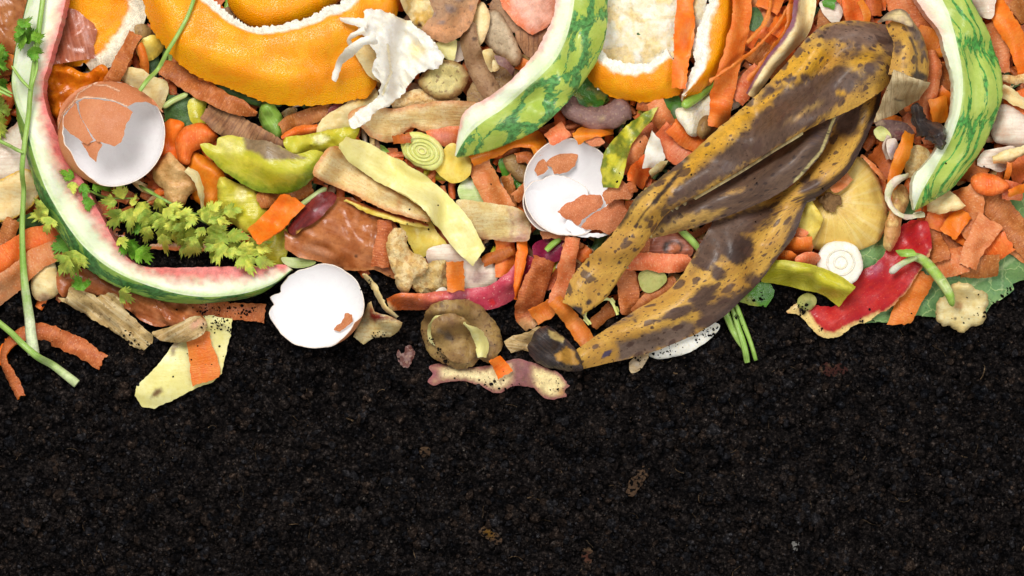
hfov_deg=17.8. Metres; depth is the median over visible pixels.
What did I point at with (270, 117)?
pod tip
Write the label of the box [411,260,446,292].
apple flesh
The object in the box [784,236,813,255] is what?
carrot peel
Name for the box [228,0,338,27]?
orange peel
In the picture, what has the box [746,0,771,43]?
carrot peel
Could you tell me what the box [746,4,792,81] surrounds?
carrot peel
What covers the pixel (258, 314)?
carrot peel
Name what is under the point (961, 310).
celeriac slice
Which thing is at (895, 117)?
carrot peel
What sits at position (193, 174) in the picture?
apple peel
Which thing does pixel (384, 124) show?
peel
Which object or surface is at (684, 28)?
carrot peel
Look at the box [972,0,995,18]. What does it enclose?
parsnip piece
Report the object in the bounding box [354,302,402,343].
apple scrap
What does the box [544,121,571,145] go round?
carrot peel
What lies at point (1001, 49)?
carrot peel
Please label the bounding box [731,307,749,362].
green stalk
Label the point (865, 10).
carrot peel
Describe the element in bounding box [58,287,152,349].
peel
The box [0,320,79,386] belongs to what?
green stalk
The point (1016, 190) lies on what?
carrot peel
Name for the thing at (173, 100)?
green stalk
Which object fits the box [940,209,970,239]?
carrot peel
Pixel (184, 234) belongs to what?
parsley sprig
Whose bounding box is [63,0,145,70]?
orange peel
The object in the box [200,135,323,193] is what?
pepper piece
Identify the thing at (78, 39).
onion skin
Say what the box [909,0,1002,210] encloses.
watermelon rind
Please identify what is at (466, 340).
potato peel
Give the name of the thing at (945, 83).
carrot peel
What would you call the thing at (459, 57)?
potato peel
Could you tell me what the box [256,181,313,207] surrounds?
carrot peel
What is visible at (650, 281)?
slice
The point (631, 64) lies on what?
orange peel
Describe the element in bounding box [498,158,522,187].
celery leaf
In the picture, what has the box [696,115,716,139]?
date stone
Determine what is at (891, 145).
onion piece
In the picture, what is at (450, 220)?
squash peel
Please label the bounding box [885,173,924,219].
leek ring
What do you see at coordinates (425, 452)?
pebble
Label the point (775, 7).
carrot peel
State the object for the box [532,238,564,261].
beet skin
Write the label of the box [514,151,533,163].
carrot peel
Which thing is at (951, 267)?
carrot peel
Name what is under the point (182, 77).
carrot peel
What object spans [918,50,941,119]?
carrot peel
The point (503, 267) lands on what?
carrot peel
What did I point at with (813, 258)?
carrot slice
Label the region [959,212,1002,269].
carrot peel
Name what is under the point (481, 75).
potato peel
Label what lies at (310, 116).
carrot peel
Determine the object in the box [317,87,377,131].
peel
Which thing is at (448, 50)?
potato peel
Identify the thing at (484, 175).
carrot peel
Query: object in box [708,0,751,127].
carrot peel
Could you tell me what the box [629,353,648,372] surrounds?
onion skin
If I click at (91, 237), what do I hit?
watermelon rind
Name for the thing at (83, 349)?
carrot peel
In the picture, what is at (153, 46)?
lemon peel
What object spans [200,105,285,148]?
ginger peel
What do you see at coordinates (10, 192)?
peel
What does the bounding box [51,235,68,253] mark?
parsley leaf
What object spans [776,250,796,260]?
carrot slice
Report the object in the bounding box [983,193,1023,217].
cabbage leaf
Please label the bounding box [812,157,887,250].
onion
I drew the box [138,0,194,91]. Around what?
green stalk
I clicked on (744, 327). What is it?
green stalk
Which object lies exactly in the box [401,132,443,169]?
leek slice
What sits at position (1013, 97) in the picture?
parsnip root
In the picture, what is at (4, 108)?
parsley sprig
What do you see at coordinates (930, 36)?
carrot peel
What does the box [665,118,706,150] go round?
carrot peel
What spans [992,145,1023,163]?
apple slice
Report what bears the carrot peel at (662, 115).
on the vegetable scraps at (586, 252)
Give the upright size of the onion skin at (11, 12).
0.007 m
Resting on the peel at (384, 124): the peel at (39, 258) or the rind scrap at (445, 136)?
the rind scrap at (445, 136)
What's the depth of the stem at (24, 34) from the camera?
1.57 m
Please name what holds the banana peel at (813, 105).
on the vegetable scraps at (586, 252)
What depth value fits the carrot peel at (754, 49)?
1.58 m
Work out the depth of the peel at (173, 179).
1.58 m
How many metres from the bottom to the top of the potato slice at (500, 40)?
0.008 m
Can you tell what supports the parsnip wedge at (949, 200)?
on the soil
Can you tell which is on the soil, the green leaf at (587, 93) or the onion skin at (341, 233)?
the onion skin at (341, 233)
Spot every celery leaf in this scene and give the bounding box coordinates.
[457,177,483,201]
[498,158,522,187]
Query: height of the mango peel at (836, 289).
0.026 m
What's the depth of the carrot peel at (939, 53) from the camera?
1.58 m
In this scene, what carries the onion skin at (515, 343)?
on the soil
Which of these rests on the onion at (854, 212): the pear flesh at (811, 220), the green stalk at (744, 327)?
the pear flesh at (811, 220)
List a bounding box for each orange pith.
[332,8,443,128]
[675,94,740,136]
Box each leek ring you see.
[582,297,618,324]
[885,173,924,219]
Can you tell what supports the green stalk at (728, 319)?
on the soil
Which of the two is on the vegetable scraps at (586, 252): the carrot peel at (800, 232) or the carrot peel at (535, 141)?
the carrot peel at (535, 141)
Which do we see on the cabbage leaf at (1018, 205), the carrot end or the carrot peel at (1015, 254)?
the carrot peel at (1015, 254)
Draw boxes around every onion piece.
[886,138,897,159]
[977,146,1014,171]
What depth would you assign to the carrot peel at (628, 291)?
1.59 m
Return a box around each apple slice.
[905,145,930,177]
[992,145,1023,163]
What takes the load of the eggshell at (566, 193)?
on the vegetable scraps at (586, 252)
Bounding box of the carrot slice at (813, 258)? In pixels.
[795,252,820,264]
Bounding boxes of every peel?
[0,68,11,77]
[0,169,38,221]
[0,217,19,244]
[0,225,59,272]
[0,239,69,305]
[0,322,107,399]
[4,53,13,69]
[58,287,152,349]
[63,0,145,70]
[103,30,141,81]
[135,315,232,408]
[136,35,163,60]
[136,42,148,73]
[143,0,399,105]
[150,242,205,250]
[152,152,196,205]
[152,316,206,342]
[159,60,257,116]
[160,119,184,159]
[184,167,204,207]
[186,331,219,385]
[188,152,225,206]
[189,302,265,322]
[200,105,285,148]
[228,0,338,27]
[247,194,304,244]
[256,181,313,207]
[278,104,331,134]
[281,124,317,139]
[313,146,430,221]
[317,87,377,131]
[339,137,484,265]
[344,197,428,228]
[348,100,475,142]
[362,273,398,318]
[371,219,392,267]
[386,228,428,292]
[387,254,533,310]
[391,89,459,108]
[392,132,411,143]
[400,221,446,256]
[421,299,502,368]
[422,0,478,42]
[428,359,569,399]
[436,40,456,60]
[436,143,471,182]
[446,260,464,292]
[454,41,463,61]
[456,199,530,241]
[460,22,499,98]
[467,54,529,102]
[468,130,546,165]
[471,159,514,206]
[481,247,513,266]
[489,0,522,32]
[489,356,512,378]
[494,55,514,75]
[494,240,514,277]
[501,173,516,207]
[511,183,523,202]
[513,241,527,299]
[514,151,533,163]
[515,58,528,69]
[515,255,554,330]
[527,9,946,371]
[528,299,554,324]
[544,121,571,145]
[548,236,579,302]
[548,295,592,346]
[554,110,564,125]
[562,236,583,248]
[572,127,613,144]
[587,0,732,102]
[590,302,615,329]
[617,270,639,314]
[624,134,648,174]
[626,181,637,193]
[626,252,690,272]
[627,154,651,188]
[631,274,676,311]
[636,102,649,110]
[639,239,649,252]
[646,98,674,129]
[655,122,692,164]
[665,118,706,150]
[671,0,694,88]
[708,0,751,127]
[709,0,793,82]
[733,63,757,105]
[745,26,795,61]
[745,38,786,79]
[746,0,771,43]
[746,0,815,97]
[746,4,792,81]
[751,0,780,26]
[755,0,783,14]
[761,260,854,306]
[766,12,786,37]
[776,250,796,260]
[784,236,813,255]
[786,220,931,337]
[793,228,808,237]
[816,9,843,28]
[830,173,852,192]
[842,0,862,20]
[857,0,870,21]
[860,154,886,181]
[866,0,881,16]
[868,141,892,179]
[881,115,901,121]
[885,0,914,13]
[885,130,913,190]
[887,270,933,324]
[910,5,931,27]
[918,25,939,58]
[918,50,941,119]
[925,211,954,231]
[927,48,942,57]
[927,95,948,122]
[929,85,950,120]
[929,228,949,262]
[934,246,969,277]
[940,62,950,89]
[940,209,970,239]
[941,232,962,248]
[952,184,984,239]
[952,233,965,245]
[957,231,1015,276]
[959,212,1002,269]
[960,254,999,278]
[963,151,989,181]
[983,193,1023,258]
[984,214,1023,262]
[985,21,1009,72]
[991,0,1023,74]
[1001,180,1022,200]
[1003,88,1023,114]
[1003,162,1012,179]
[1006,155,1023,183]
[1007,0,1023,23]
[1008,184,1023,196]
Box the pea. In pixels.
[797,293,816,310]
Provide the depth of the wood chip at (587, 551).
1.60 m
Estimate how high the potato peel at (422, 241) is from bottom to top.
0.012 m
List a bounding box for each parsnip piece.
[31,263,58,300]
[121,67,168,109]
[482,49,494,71]
[492,60,499,71]
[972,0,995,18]
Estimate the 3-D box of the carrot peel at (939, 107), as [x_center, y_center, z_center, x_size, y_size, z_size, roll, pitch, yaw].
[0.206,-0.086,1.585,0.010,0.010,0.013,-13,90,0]
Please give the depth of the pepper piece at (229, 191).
1.59 m
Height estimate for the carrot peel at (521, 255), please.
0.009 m
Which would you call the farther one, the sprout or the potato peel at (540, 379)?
the potato peel at (540, 379)
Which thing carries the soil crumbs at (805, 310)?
on the soil
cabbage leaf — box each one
[859,233,884,270]
[866,254,1023,322]
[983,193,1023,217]
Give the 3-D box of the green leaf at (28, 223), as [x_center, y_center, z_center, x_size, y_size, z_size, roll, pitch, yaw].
[-0.229,-0.023,1.594,0.023,0.006,0.030,-34,90,0]
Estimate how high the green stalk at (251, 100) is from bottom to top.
0.008 m
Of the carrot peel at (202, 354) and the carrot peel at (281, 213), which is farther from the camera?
the carrot peel at (202, 354)
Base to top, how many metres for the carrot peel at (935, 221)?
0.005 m
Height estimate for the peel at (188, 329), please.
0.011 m
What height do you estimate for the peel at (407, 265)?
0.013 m
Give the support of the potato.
on the vegetable scraps at (586, 252)
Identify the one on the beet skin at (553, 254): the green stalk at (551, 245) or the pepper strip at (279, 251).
the green stalk at (551, 245)
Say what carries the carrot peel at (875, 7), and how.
on the vegetable scraps at (586, 252)
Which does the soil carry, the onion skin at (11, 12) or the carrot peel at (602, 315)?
the carrot peel at (602, 315)
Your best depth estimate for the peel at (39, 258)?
1.59 m
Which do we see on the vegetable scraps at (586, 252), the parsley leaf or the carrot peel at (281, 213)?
the carrot peel at (281, 213)
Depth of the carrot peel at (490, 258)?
1.59 m
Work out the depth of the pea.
1.59 m
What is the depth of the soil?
1.60 m
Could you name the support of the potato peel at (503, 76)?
on the soil
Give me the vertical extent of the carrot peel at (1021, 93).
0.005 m
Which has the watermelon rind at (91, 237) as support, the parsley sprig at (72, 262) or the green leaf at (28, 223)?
the parsley sprig at (72, 262)
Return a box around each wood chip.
[479,526,501,544]
[581,547,592,563]
[626,465,649,496]
[819,362,847,376]
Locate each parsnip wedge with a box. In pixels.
[642,131,664,168]
[649,160,667,177]
[927,190,965,214]
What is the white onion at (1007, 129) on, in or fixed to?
on the vegetable scraps at (586, 252)
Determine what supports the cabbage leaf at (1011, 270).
on the soil
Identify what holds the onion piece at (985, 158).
on the vegetable scraps at (586, 252)
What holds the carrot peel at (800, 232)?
on the pear flesh at (811, 220)
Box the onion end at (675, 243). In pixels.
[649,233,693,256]
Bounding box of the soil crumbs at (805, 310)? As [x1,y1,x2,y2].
[121,90,1020,406]
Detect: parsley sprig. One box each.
[0,43,11,138]
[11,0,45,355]
[27,198,90,290]
[59,167,274,276]
[119,286,135,304]
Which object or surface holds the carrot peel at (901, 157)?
on the soil
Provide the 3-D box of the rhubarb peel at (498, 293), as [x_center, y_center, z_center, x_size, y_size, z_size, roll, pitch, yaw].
[-0.022,0.003,1.589,0.077,0.017,0.022,-18,90,0]
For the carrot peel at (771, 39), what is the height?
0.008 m
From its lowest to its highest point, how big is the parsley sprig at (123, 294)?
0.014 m
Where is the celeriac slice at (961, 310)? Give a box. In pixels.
[935,281,988,332]
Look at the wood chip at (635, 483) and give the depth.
1.60 m
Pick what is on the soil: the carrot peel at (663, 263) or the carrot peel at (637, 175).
the carrot peel at (663, 263)
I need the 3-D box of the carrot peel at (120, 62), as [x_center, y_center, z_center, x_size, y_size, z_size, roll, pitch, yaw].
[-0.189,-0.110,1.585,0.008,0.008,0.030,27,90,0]
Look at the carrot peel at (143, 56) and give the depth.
1.59 m
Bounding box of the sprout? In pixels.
[889,249,954,306]
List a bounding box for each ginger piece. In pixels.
[503,154,526,182]
[883,184,908,250]
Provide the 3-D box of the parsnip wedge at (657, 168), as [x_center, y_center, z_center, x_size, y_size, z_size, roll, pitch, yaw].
[0.071,-0.057,1.582,0.010,0.010,0.009,0,90,0]
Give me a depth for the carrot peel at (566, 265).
1.59 m
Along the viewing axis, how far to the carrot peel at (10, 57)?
1.59 m
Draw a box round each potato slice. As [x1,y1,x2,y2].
[418,60,468,99]
[472,2,489,44]
[484,9,521,66]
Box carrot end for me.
[175,123,217,164]
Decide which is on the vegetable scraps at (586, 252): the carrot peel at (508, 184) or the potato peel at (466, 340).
the carrot peel at (508, 184)
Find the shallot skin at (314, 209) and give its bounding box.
[288,192,336,234]
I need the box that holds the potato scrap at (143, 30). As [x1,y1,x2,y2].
[134,23,152,38]
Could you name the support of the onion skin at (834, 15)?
on the soil
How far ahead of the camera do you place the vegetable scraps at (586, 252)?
1.60 m
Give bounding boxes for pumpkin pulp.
[47,63,108,118]
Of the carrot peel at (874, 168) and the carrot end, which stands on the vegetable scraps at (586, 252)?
the carrot end
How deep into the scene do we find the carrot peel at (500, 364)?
1.59 m
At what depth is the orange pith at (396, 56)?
1.58 m
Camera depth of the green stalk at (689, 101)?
1.58 m
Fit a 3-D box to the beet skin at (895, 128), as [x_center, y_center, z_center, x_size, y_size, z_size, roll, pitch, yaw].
[0.186,-0.077,1.592,0.020,0.003,0.010,0,90,0]
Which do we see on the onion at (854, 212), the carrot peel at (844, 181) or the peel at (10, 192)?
the carrot peel at (844, 181)
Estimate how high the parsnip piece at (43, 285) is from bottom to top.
0.007 m
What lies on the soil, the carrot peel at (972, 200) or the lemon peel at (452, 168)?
the carrot peel at (972, 200)
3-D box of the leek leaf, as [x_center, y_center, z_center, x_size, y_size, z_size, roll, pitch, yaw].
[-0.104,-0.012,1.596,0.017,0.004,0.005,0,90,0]
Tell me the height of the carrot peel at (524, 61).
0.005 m
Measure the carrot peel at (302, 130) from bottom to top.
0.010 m
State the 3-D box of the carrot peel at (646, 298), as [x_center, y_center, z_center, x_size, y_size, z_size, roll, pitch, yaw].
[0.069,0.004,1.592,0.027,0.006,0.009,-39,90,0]
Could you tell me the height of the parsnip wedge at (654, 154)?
0.012 m
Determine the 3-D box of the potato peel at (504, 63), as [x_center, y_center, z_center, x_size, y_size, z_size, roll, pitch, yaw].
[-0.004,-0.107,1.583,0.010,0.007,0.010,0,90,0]
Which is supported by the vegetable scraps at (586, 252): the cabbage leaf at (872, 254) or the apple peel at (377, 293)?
the cabbage leaf at (872, 254)
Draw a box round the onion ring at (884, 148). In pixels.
[882,135,890,159]
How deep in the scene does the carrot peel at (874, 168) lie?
1.58 m
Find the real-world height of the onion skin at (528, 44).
0.004 m
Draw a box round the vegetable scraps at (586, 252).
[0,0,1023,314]
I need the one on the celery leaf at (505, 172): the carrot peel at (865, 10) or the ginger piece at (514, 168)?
the ginger piece at (514, 168)
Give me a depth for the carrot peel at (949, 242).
1.59 m
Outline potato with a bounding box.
[561,96,631,129]
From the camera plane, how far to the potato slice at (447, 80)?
1.59 m
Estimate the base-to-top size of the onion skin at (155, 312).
0.013 m
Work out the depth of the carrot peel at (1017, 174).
1.58 m
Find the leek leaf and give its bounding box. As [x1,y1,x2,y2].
[281,257,315,267]
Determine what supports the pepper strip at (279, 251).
on the soil
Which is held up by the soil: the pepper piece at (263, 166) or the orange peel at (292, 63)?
the orange peel at (292, 63)
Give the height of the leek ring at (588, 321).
0.004 m
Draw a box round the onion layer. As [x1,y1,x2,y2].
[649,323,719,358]
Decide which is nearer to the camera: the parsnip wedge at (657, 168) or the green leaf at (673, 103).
the parsnip wedge at (657, 168)
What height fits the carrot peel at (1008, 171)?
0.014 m
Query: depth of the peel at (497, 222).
1.59 m
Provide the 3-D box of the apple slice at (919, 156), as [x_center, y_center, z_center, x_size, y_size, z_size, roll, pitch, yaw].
[0.197,-0.061,1.591,0.012,0.007,0.016,22,90,0]
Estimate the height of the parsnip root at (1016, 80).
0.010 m
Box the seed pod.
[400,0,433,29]
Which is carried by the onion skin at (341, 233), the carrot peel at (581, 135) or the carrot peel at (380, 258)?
the carrot peel at (380, 258)
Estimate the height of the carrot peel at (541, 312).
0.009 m
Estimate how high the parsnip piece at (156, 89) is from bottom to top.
0.009 m
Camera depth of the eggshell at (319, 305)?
1.59 m
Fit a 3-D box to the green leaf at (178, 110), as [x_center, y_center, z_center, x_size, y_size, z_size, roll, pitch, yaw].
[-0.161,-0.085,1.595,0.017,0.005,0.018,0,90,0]
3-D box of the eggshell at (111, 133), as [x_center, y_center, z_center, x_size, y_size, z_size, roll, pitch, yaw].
[-0.193,-0.074,1.578,0.051,0.034,0.051,0,90,0]
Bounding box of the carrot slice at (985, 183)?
[970,172,1009,195]
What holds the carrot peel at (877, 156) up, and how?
on the vegetable scraps at (586, 252)
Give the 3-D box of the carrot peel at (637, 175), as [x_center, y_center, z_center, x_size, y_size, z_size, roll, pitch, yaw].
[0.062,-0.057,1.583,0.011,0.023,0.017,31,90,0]
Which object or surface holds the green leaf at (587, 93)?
on the vegetable scraps at (586, 252)
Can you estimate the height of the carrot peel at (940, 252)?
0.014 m
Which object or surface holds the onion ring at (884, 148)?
on the carrot peel at (877, 156)
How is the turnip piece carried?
on the vegetable scraps at (586, 252)
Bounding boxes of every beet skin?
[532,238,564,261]
[874,119,913,139]
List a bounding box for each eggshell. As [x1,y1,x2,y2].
[58,81,164,186]
[269,263,363,347]
[523,137,632,240]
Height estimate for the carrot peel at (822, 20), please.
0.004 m
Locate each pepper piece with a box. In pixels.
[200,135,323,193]
[217,177,267,234]
[283,127,359,153]
[600,107,657,187]
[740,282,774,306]
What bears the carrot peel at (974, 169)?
on the vegetable scraps at (586, 252)
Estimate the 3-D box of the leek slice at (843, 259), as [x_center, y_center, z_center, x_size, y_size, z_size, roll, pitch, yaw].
[0.159,-0.012,1.584,0.022,0.005,0.021,0,90,0]
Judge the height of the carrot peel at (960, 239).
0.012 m
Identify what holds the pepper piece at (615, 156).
on the vegetable scraps at (586, 252)
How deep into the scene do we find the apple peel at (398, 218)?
1.58 m
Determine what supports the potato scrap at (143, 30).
on the vegetable scraps at (586, 252)
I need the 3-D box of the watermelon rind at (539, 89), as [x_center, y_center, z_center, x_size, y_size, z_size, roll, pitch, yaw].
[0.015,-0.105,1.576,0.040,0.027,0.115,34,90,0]
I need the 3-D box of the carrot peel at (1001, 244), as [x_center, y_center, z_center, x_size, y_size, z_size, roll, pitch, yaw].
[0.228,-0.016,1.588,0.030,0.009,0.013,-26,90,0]
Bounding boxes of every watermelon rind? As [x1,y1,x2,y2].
[11,0,292,303]
[455,0,607,157]
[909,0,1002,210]
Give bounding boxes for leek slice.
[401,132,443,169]
[816,241,862,283]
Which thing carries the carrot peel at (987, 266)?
on the cabbage leaf at (1011, 270)
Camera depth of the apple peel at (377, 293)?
1.59 m
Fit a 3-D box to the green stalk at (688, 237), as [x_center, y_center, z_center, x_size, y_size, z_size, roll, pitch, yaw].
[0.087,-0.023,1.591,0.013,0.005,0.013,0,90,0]
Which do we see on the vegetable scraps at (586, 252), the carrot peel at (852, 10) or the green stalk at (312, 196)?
the green stalk at (312, 196)
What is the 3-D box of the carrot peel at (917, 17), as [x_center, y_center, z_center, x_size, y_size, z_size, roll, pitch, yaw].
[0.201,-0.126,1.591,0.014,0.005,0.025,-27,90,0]
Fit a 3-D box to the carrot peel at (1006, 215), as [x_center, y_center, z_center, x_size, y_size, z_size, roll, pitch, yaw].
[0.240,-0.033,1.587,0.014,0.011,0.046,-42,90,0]
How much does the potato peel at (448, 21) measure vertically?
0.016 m
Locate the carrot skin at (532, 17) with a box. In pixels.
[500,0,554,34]
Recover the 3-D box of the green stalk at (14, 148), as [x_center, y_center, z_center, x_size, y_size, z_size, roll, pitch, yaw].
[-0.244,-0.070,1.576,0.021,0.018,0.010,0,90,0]
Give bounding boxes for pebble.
[396,345,414,367]
[419,447,430,457]
[791,541,798,550]
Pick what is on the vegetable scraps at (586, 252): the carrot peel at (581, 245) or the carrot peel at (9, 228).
the carrot peel at (581, 245)
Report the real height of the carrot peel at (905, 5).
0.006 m
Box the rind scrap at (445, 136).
[426,126,458,146]
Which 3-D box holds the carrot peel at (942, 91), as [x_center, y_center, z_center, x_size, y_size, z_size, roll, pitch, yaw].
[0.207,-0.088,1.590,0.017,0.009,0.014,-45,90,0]
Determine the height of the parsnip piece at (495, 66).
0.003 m
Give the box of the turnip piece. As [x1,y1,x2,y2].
[0,122,30,178]
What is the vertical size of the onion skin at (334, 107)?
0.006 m
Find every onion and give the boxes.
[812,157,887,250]
[990,104,1023,147]
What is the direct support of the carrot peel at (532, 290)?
on the vegetable scraps at (586, 252)
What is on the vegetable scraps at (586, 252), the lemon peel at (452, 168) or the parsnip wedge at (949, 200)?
the lemon peel at (452, 168)
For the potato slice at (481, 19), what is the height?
0.007 m
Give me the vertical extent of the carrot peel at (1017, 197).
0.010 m
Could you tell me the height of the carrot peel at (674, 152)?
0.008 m
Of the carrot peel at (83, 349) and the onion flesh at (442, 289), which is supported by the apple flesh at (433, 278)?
the onion flesh at (442, 289)
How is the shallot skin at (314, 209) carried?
on the onion skin at (341, 233)
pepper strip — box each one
[187,98,206,123]
[261,229,287,264]
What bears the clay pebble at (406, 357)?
on the soil
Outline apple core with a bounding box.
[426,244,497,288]
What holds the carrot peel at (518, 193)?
on the vegetable scraps at (586, 252)
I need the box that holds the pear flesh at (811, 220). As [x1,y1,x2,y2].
[798,201,822,239]
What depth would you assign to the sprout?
1.58 m
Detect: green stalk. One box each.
[0,139,23,152]
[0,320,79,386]
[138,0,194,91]
[163,93,187,108]
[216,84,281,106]
[301,187,326,204]
[545,238,560,251]
[678,230,699,250]
[681,81,713,108]
[724,312,740,347]
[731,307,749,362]
[735,304,757,360]
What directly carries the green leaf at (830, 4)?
on the onion skin at (834, 15)
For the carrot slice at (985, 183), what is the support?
on the carrot peel at (1006, 215)
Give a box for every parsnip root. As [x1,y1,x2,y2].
[1002,74,1023,84]
[1002,84,1023,108]
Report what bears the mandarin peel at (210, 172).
on the vegetable scraps at (586, 252)
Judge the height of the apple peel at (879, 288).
0.016 m
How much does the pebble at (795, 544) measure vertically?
0.002 m
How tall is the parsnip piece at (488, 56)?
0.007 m
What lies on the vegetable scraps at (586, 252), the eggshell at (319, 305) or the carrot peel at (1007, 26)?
the carrot peel at (1007, 26)
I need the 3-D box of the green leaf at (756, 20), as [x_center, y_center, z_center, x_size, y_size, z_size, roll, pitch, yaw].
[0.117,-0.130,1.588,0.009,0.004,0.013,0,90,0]
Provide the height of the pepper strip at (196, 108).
0.004 m
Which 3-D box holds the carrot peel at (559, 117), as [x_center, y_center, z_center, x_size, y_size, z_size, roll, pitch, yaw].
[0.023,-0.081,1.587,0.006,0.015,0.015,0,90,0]
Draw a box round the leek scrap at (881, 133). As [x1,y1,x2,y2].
[873,126,890,140]
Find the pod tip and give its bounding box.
[259,102,282,138]
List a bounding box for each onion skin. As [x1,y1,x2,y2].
[0,0,26,54]
[53,8,96,64]
[56,268,205,326]
[284,197,397,278]
[327,101,347,113]
[504,326,539,352]
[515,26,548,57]
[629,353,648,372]
[819,0,842,22]
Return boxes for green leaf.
[16,212,60,265]
[164,95,191,125]
[573,77,607,106]
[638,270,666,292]
[664,96,681,118]
[749,7,762,31]
[822,0,836,9]
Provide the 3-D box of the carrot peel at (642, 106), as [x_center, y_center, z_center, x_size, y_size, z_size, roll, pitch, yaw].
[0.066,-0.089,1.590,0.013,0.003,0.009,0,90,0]
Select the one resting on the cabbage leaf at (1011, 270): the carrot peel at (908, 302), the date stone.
the carrot peel at (908, 302)
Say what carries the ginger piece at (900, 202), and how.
on the vegetable scraps at (586, 252)
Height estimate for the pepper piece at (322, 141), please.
0.018 m
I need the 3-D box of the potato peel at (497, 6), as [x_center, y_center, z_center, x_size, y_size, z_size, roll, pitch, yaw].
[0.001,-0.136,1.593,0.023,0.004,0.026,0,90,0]
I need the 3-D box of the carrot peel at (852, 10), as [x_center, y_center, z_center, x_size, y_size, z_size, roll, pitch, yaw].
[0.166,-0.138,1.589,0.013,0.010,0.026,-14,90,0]
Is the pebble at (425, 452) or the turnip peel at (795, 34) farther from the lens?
the pebble at (425, 452)
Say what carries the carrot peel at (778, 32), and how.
on the carrot peel at (771, 39)
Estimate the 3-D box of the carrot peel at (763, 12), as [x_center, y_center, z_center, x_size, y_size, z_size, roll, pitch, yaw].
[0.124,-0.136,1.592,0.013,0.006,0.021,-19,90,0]
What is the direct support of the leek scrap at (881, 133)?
on the vegetable scraps at (586, 252)
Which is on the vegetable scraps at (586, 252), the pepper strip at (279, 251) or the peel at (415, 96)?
the peel at (415, 96)
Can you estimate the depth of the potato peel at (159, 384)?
1.60 m
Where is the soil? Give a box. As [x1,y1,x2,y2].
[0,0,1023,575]
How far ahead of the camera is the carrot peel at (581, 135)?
1.58 m
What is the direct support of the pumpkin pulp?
on the vegetable scraps at (586, 252)
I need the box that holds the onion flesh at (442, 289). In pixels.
[436,287,446,291]
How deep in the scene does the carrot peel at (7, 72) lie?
1.59 m
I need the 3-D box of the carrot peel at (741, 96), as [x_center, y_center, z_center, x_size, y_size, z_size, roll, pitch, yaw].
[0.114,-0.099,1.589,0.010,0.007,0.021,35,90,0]

